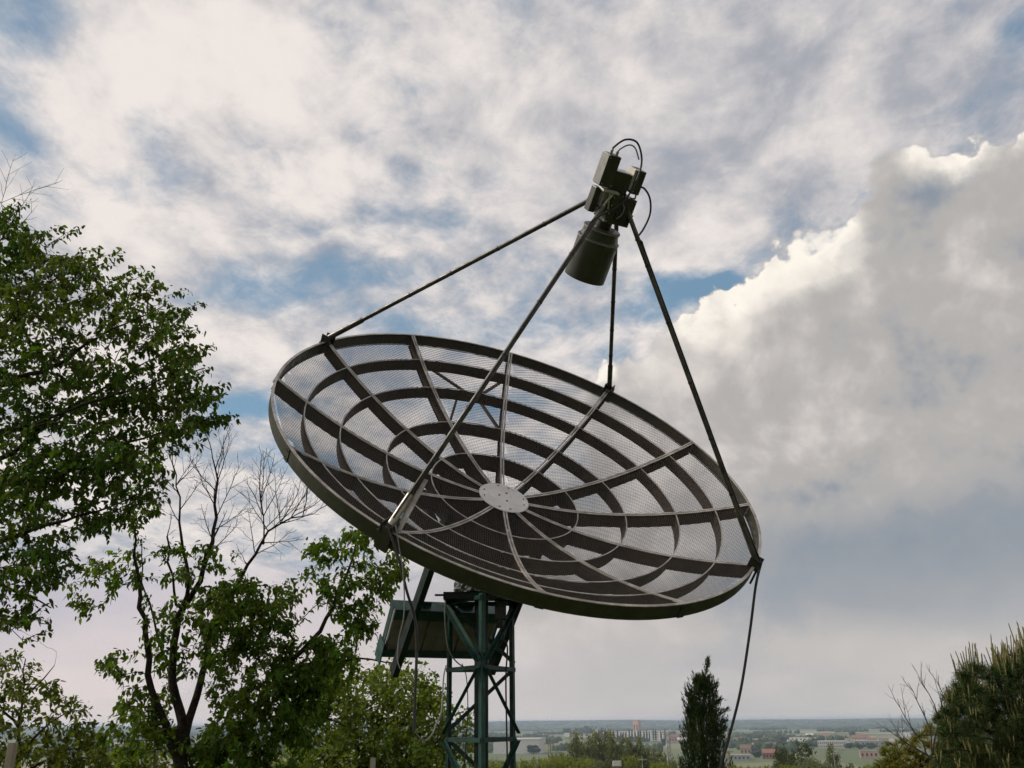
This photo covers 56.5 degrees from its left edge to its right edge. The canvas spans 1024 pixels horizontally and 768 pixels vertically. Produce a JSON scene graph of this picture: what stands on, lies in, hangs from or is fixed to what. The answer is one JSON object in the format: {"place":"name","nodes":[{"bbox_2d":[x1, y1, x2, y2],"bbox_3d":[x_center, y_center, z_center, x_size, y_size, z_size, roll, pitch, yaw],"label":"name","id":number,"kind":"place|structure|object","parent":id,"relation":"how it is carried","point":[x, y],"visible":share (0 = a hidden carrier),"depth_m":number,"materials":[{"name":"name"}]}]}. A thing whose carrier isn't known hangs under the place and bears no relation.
{"place":"outdoors","nodes":[
{"label":"outdoors","id":0,"kind":"place"},
{"bbox_2d":[0,718,1022,767],"bbox_3d":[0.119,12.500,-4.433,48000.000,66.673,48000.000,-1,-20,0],"label":"ground","id":1,"kind":"structure","parent":0,"point":[852,754],"depth_m":1596.41,"materials":[{"name":"green plant"}]},
{"bbox_2d":[4,742,17,767],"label":"wooden stake","id":2,"kind":"object","parent":1,"relation":"on","point":[11,752],"visible":1,"depth_m":5.77,"materials":[{"name":"grey wood"}]},
{"bbox_2d":[0,630,171,767],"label":"olive tree","id":3,"kind":"object","parent":1,"relation":"on","point":[59,758],"visible":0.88,"depth_m":9.72,"materials":[{"name":"green plant"}]},
{"bbox_2d":[0,153,240,648],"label":"leafy tree","id":4,"kind":"object","parent":1,"relation":"on","point":[24,483],"visible":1,"depth_m":8.07,"materials":[{"name":"green plant"}]},
{"bbox_2d":[62,414,409,767],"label":"forked tree","id":5,"kind":"object","parent":1,"relation":"on","point":[327,662],"visible":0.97,"depth_m":8.74,"materials":[{"name":"green plant"}]},
{"bbox_2d":[269,757,283,767],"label":"slope tree","id":6,"kind":"object","parent":1,"relation":"on","point":[275,763],"visible":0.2,"depth_m":140.28,"materials":[{"name":"green plant"}]},
{"bbox_2d":[370,758,375,767],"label":"wooden stake","id":7,"kind":"object","parent":1,"relation":"on","point":[372,762],"visible":1,"depth_m":7.61,"materials":[{"name":"grey wood"}]},
{"bbox_2d":[277,643,473,767],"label":"round bush","id":8,"kind":"object","parent":1,"relation":"on","point":[354,713],"visible":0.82,"depth_m":11.33,"materials":[{"name":"green plant"}]},
{"bbox_2d":[435,550,520,767],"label":"lattice mast","id":9,"kind":"object","parent":1,"relation":"on","point":[481,653],"visible":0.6,"depth_m":5.76,"materials":[{"name":"green metal"}]},
{"bbox_2d":[462,664,467,767],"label":"hanging cable","id":10,"kind":"object","parent":9,"relation":"hanging from","point":[467,720],"visible":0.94,"depth_m":5.66,"materials":[{"name":"black rubber"}]},
{"bbox_2d":[268,138,763,677],"bbox_3d":[0.059,0.372,5.760,2.563,2.613,2.805,-12,-22,28],"label":"radio dish","id":11,"kind":"object","parent":9,"relation":"on","point":[478,524],"visible":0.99,"depth_m":5.74,"materials":[{"name":"metal"}]},
{"bbox_2d":[395,525,404,668],"bbox_3d":[-0.507,0.950,4.283,0.056,0.636,0.029,-1,-20,0],"label":"hanging cable","id":12,"kind":"object","parent":11,"relation":"hanging from","point":[404,597],"visible":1,"depth_m":4.27,"materials":[{"name":"black rubber"}]},
{"bbox_2d":[386,524,417,730],"bbox_3d":[-0.494,1.073,4.250,0.169,0.894,0.036,8,-21,-22],"label":"hanging cable","id":13,"kind":"object","parent":11,"relation":"hanging from","point":[416,633],"visible":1,"depth_m":4.27,"materials":[{"name":"black rubber"}]},
{"bbox_2d":[413,665,446,741],"bbox_3d":[-0.353,1.473,4.432,0.055,0.348,0.553,-4,-20,10],"label":"hanging cable","id":14,"kind":"object","parent":13,"relation":"hanging from","point":[419,737],"visible":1,"depth_m":4.40,"materials":[{"name":"black rubber"}]},
{"bbox_2d":[719,561,762,767],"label":"hanging cable","id":15,"kind":"object","parent":11,"relation":"hanging from","point":[743,673],"visible":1,"depth_m":5.08,"materials":[{"name":"black rubber"}]},
{"bbox_2d":[488,759,509,767],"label":"slope tree","id":16,"kind":"object","parent":1,"relation":"on","point":[498,764],"visible":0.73,"depth_m":139.06,"materials":[{"name":"green plant"}]},
{"bbox_2d":[0,718,1020,759],"bbox_3d":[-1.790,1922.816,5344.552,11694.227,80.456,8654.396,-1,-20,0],"label":"woods","id":17,"kind":"object","parent":1,"relation":"on","point":[844,726],"visible":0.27,"depth_m":4711.66,"materials":[{"name":"green plant"}]},
{"bbox_2d":[493,738,545,753],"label":"farm building","id":18,"kind":"structure","parent":1,"relation":"on","point":[499,747],"depth_m":1475.54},
{"bbox_2d":[509,756,532,767],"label":"slope tree","id":19,"kind":"object","parent":1,"relation":"on","point":[522,764],"visible":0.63,"depth_m":138.80,"materials":[{"name":"green plant"}]},
{"bbox_2d":[527,745,540,753],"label":"tree","id":20,"kind":"object","parent":1,"relation":"on","point":[532,748],"visible":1,"depth_m":1462.23,"materials":[{"name":"green plant"}]},
{"bbox_2d":[522,754,546,767],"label":"slope tree","id":21,"kind":"object","parent":1,"relation":"on","point":[537,765],"visible":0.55,"depth_m":143.52,"materials":[{"name":"green plant"}]},
{"bbox_2d":[544,742,553,761],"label":"lattice pole","id":22,"kind":"object","parent":1,"relation":"on","point":[547,743],"visible":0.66,"depth_m":145.54,"materials":[{"name":"grey metal"}]},
{"bbox_2d":[539,754,565,767],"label":"slope tree","id":23,"kind":"object","parent":1,"relation":"on","point":[553,764],"visible":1,"depth_m":138.71,"materials":[{"name":"green plant"}]},
{"bbox_2d":[547,748,566,765],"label":"bush","id":24,"kind":"object","parent":1,"relation":"on","point":[560,754],"visible":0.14,"depth_m":175.79,"materials":[{"name":"green plant"}]},
{"bbox_2d":[555,754,576,767],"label":"slope tree","id":25,"kind":"object","parent":1,"relation":"on","point":[567,759],"visible":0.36,"depth_m":143.57,"materials":[{"name":"green plant"}]},
{"bbox_2d":[562,728,570,732],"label":"building","id":26,"kind":"structure","parent":1,"relation":"on","point":[566,730],"depth_m":3540.53,"materials":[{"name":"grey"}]},
{"bbox_2d":[566,727,582,766],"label":"slope poplar","id":27,"kind":"object","parent":1,"relation":"on","point":[573,744],"visible":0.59,"depth_m":195.66,"materials":[{"name":"green plant"}]},
{"bbox_2d":[573,729,585,760],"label":"slope poplar","id":28,"kind":"object","parent":1,"relation":"on","point":[582,745],"visible":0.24,"depth_m":200.55,"materials":[{"name":"green plant"}]},
{"bbox_2d":[568,757,596,767],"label":"slope tree","id":29,"kind":"object","parent":1,"relation":"on","point":[582,763],"visible":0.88,"depth_m":134.03,"materials":[{"name":"green plant"}]},
{"bbox_2d":[581,726,592,733],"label":"field tree","id":30,"kind":"object","parent":1,"relation":"on","point":[585,729],"visible":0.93,"depth_m":3654.49,"materials":[{"name":"green plant"}]},
{"bbox_2d":[581,730,595,764],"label":"slope poplar","id":31,"kind":"object","parent":1,"relation":"on","point":[586,747],"visible":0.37,"depth_m":197.58,"materials":[{"name":"green plant"}]},
{"bbox_2d":[586,758,606,767],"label":"bush","id":32,"kind":"object","parent":1,"relation":"on","point":[600,765],"visible":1,"depth_m":129.26,"materials":[{"name":"green plant"}]},
{"bbox_2d":[588,726,607,767],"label":"slope poplar","id":33,"kind":"object","parent":1,"relation":"on","point":[598,749],"visible":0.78,"depth_m":195.12,"materials":[{"name":"green plant"}]},
{"bbox_2d":[600,726,613,765],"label":"slope poplar","id":34,"kind":"object","parent":1,"relation":"on","point":[605,735],"visible":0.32,"depth_m":198.30,"materials":[{"name":"green plant"}]},
{"bbox_2d":[604,756,623,767],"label":"bush","id":35,"kind":"object","parent":1,"relation":"on","point":[614,759],"visible":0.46,"depth_m":138.57,"materials":[{"name":"green plant"}]},
{"bbox_2d":[604,729,624,767],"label":"slope poplar","id":36,"kind":"object","parent":1,"relation":"on","point":[614,748],"visible":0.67,"depth_m":192.45,"materials":[{"name":"green plant"}]},
{"bbox_2d":[612,761,621,767],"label":"flood lamp","id":37,"kind":"object","parent":1,"relation":"on","point":[616,764],"visible":1,"depth_m":55.67,"materials":[{"name":"metal"}]},
{"bbox_2d":[614,733,626,764],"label":"slope poplar","id":38,"kind":"object","parent":1,"relation":"on","point":[622,743],"visible":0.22,"depth_m":199.59,"materials":[{"name":"green plant"}]},
{"bbox_2d":[618,754,640,767],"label":"slope tree","id":39,"kind":"object","parent":1,"relation":"on","point":[631,763],"visible":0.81,"depth_m":138.13,"materials":[{"name":"green plant"}]},
{"bbox_2d":[621,733,638,767],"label":"slope poplar","id":40,"kind":"object","parent":1,"relation":"on","point":[628,753],"visible":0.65,"depth_m":194.39,"materials":[{"name":"green plant"}]},
{"bbox_2d":[633,720,640,730],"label":"tall tower","id":41,"kind":"structure","parent":1,"relation":"on","point":[636,725],"depth_m":3546.38,"materials":[{"name":"orange"}]},
{"bbox_2d":[606,731,668,740],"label":"farm building","id":42,"kind":"structure","parent":1,"relation":"on","point":[651,736],"depth_m":2339.55,"materials":[{"name":"grey"}]},
{"bbox_2d":[630,732,646,765],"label":"slope poplar","id":43,"kind":"object","parent":1,"relation":"on","point":[641,748],"visible":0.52,"depth_m":194.47,"materials":[{"name":"green plant"}]},
{"bbox_2d":[638,756,655,767],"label":"bush","id":44,"kind":"object","parent":1,"relation":"on","point":[644,765],"visible":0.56,"depth_m":133.16,"materials":[{"name":"green plant"}]},
{"bbox_2d":[639,746,669,767],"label":"tree","id":45,"kind":"object","parent":1,"relation":"on","point":[647,753],"visible":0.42,"depth_m":195.12,"materials":[{"name":"green plant"}]},
{"bbox_2d":[645,750,674,767],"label":"bush","id":46,"kind":"object","parent":1,"relation":"on","point":[653,759],"visible":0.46,"depth_m":192.38,"materials":[{"name":"green plant"}]},
{"bbox_2d":[649,760,671,767],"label":"slope tree","id":47,"kind":"object","parent":1,"relation":"on","point":[660,766],"visible":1,"depth_m":128.50,"materials":[{"name":"green plant"}]},
{"bbox_2d":[661,738,665,745],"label":"tree","id":48,"kind":"object","parent":1,"relation":"on","point":[663,742],"visible":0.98,"depth_m":1831.28,"materials":[{"name":"green plant"}]},
{"bbox_2d":[662,731,672,763],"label":"lattice pole","id":49,"kind":"object","parent":1,"relation":"on","point":[669,747],"visible":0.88,"depth_m":166.33,"materials":[{"name":"metal"}]},
{"bbox_2d":[670,734,681,741],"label":"farm building","id":50,"kind":"structure","parent":1,"relation":"on","point":[673,737],"depth_m":2144.43,"materials":[{"name":"brick"}]},
{"bbox_2d":[669,760,682,767],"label":"bush","id":51,"kind":"object","parent":1,"relation":"on","point":[674,765],"visible":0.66,"depth_m":132.72,"materials":[{"name":"green plant"}]},
{"bbox_2d":[676,654,733,767],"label":"cypress","id":52,"kind":"object","parent":1,"relation":"on","point":[701,706],"visible":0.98,"depth_m":14.02,"materials":[{"name":"green plant"}]},
{"bbox_2d":[726,750,732,767],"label":"lattice pole","id":53,"kind":"object","parent":1,"relation":"on","point":[729,751],"visible":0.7,"depth_m":120.31,"materials":[{"name":"grey metal"}]},
{"bbox_2d":[730,754,749,759],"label":"farm building","id":54,"kind":"structure","parent":1,"relation":"on","point":[740,756],"depth_m":1163.18,"materials":[{"name":"grey"}]},
{"bbox_2d":[740,744,751,754],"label":"farm building","id":55,"kind":"structure","parent":1,"relation":"on","point":[745,748],"depth_m":1354.86,"materials":[{"name":"brick"}]},
{"bbox_2d":[750,750,762,757],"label":"tree","id":56,"kind":"object","parent":1,"relation":"on","point":[754,753],"visible":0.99,"depth_m":1233.40,"materials":[{"name":"green plant"}]},
{"bbox_2d":[759,762,773,767],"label":"slope tree","id":57,"kind":"object","parent":1,"relation":"on","point":[765,766],"visible":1,"depth_m":130.96,"materials":[{"name":"green plant"}]},
{"bbox_2d":[762,749,775,758],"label":"farm building","id":58,"kind":"structure","parent":1,"relation":"on","point":[767,754],"depth_m":1193.77,"materials":[{"name":"red brick"}]},
{"bbox_2d":[776,736,788,740],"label":"tree","id":59,"kind":"object","parent":1,"relation":"on","point":[783,738],"visible":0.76,"depth_m":2041.23,"materials":[{"name":"green plant"}]},
{"bbox_2d":[771,743,795,767],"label":"tree","id":60,"kind":"object","parent":1,"relation":"on","point":[776,753],"visible":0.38,"depth_m":204.09,"materials":[{"name":"green plant"}]},
{"bbox_2d":[776,762,798,767],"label":"slope tree","id":61,"kind":"object","parent":1,"relation":"on","point":[782,766],"visible":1,"depth_m":134.61,"materials":[{"name":"green plant"}]},
{"bbox_2d":[772,739,819,767],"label":"tree","id":62,"kind":"object","parent":1,"relation":"on","point":[808,750],"visible":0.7,"depth_m":201.74,"materials":[{"name":"green plant"}]},
{"bbox_2d":[787,737,815,740],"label":"farm building","id":63,"kind":"structure","parent":1,"relation":"on","point":[798,738],"depth_m":2183.26,"materials":[{"name":"grey"}]},
{"bbox_2d":[792,755,819,767],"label":"bush","id":64,"kind":"object","parent":1,"relation":"on","point":[806,764],"visible":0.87,"depth_m":177.18,"materials":[{"name":"green plant"}]},
{"bbox_2d":[810,759,829,767],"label":"bush","id":65,"kind":"object","parent":1,"relation":"on","point":[823,765],"visible":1,"depth_m":168.61,"materials":[{"name":"green plant"}]},
{"bbox_2d":[817,741,845,747],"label":"farm building","id":66,"kind":"structure","parent":1,"relation":"on","point":[836,744],"depth_m":1611.78,"materials":[{"name":"grey"}]},
{"bbox_2d":[824,739,841,767],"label":"slope poplar","id":67,"kind":"object","parent":1,"relation":"on","point":[830,759],"visible":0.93,"depth_m":186.28,"materials":[{"name":"green plant"}]},
{"bbox_2d":[843,743,852,748],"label":"tree","id":68,"kind":"object","parent":1,"relation":"on","point":[848,745],"visible":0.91,"depth_m":1565.92,"materials":[{"name":"green plant"}]},
{"bbox_2d":[844,760,858,767],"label":"bush","id":69,"kind":"object","parent":1,"relation":"on","point":[853,766],"visible":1,"depth_m":132.63,"materials":[{"name":"green plant"}]},
{"bbox_2d":[851,735,867,741],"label":"farm building","id":70,"kind":"structure","parent":1,"relation":"on","point":[854,738],"depth_m":1986.65,"materials":[{"name":"ceramic"}]},
{"bbox_2d":[853,742,865,748],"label":"tree","id":71,"kind":"object","parent":1,"relation":"on","point":[858,745],"visible":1,"depth_m":1527.30,"materials":[{"name":"green plant"}]},
{"bbox_2d":[859,750,878,757],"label":"farm building","id":72,"kind":"structure","parent":1,"relation":"on","point":[868,753],"depth_m":1183.80,"materials":[{"name":"red"}]},
{"bbox_2d":[865,742,877,748],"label":"tree","id":73,"kind":"object","parent":1,"relation":"on","point":[871,745],"visible":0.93,"depth_m":1552.76,"materials":[{"name":"green plant"}]},
{"bbox_2d":[868,737,875,740],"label":"town house","id":74,"kind":"structure","parent":1,"relation":"on","point":[871,738],"depth_m":1931.85,"materials":[{"name":"ceramic"}]},
{"bbox_2d":[856,741,888,745],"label":"farm building","id":75,"kind":"structure","parent":1,"relation":"on","point":[874,742],"depth_m":1740.24,"materials":[{"name":"grey"}]},
{"bbox_2d":[877,738,888,740],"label":"town house","id":76,"kind":"structure","parent":1,"relation":"on","point":[881,739],"depth_m":1930.69,"materials":[{"name":"red brick"}]},
{"bbox_2d":[899,732,910,736],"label":"town house","id":77,"kind":"structure","parent":1,"relation":"on","point":[906,734],"depth_m":2569.21,"materials":[{"name":"white brick"}]},
{"bbox_2d":[877,663,946,767],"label":"bare shrub","id":78,"kind":"object","parent":1,"relation":"on","point":[929,732],"visible":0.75,"depth_m":8.75,"materials":[{"name":"brown plant"}]},
{"bbox_2d":[873,715,961,767],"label":"golden conifer","id":79,"kind":"object","parent":1,"relation":"on","point":[898,760],"visible":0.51,"depth_m":9.60,"materials":[{"name":"green plant"}]},
{"bbox_2d":[928,621,1023,767],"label":"pine tree","id":80,"kind":"object","parent":1,"relation":"on","point":[972,698],"visible":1,"depth_m":7.62,"materials":[{"name":"green plant"}]},
{"bbox_2d":[0,0,1023,726],"label":"sky","id":81,"kind":"structure","parent":0,"point":[832,238],"materials":[{"name":"white"}]}
]}

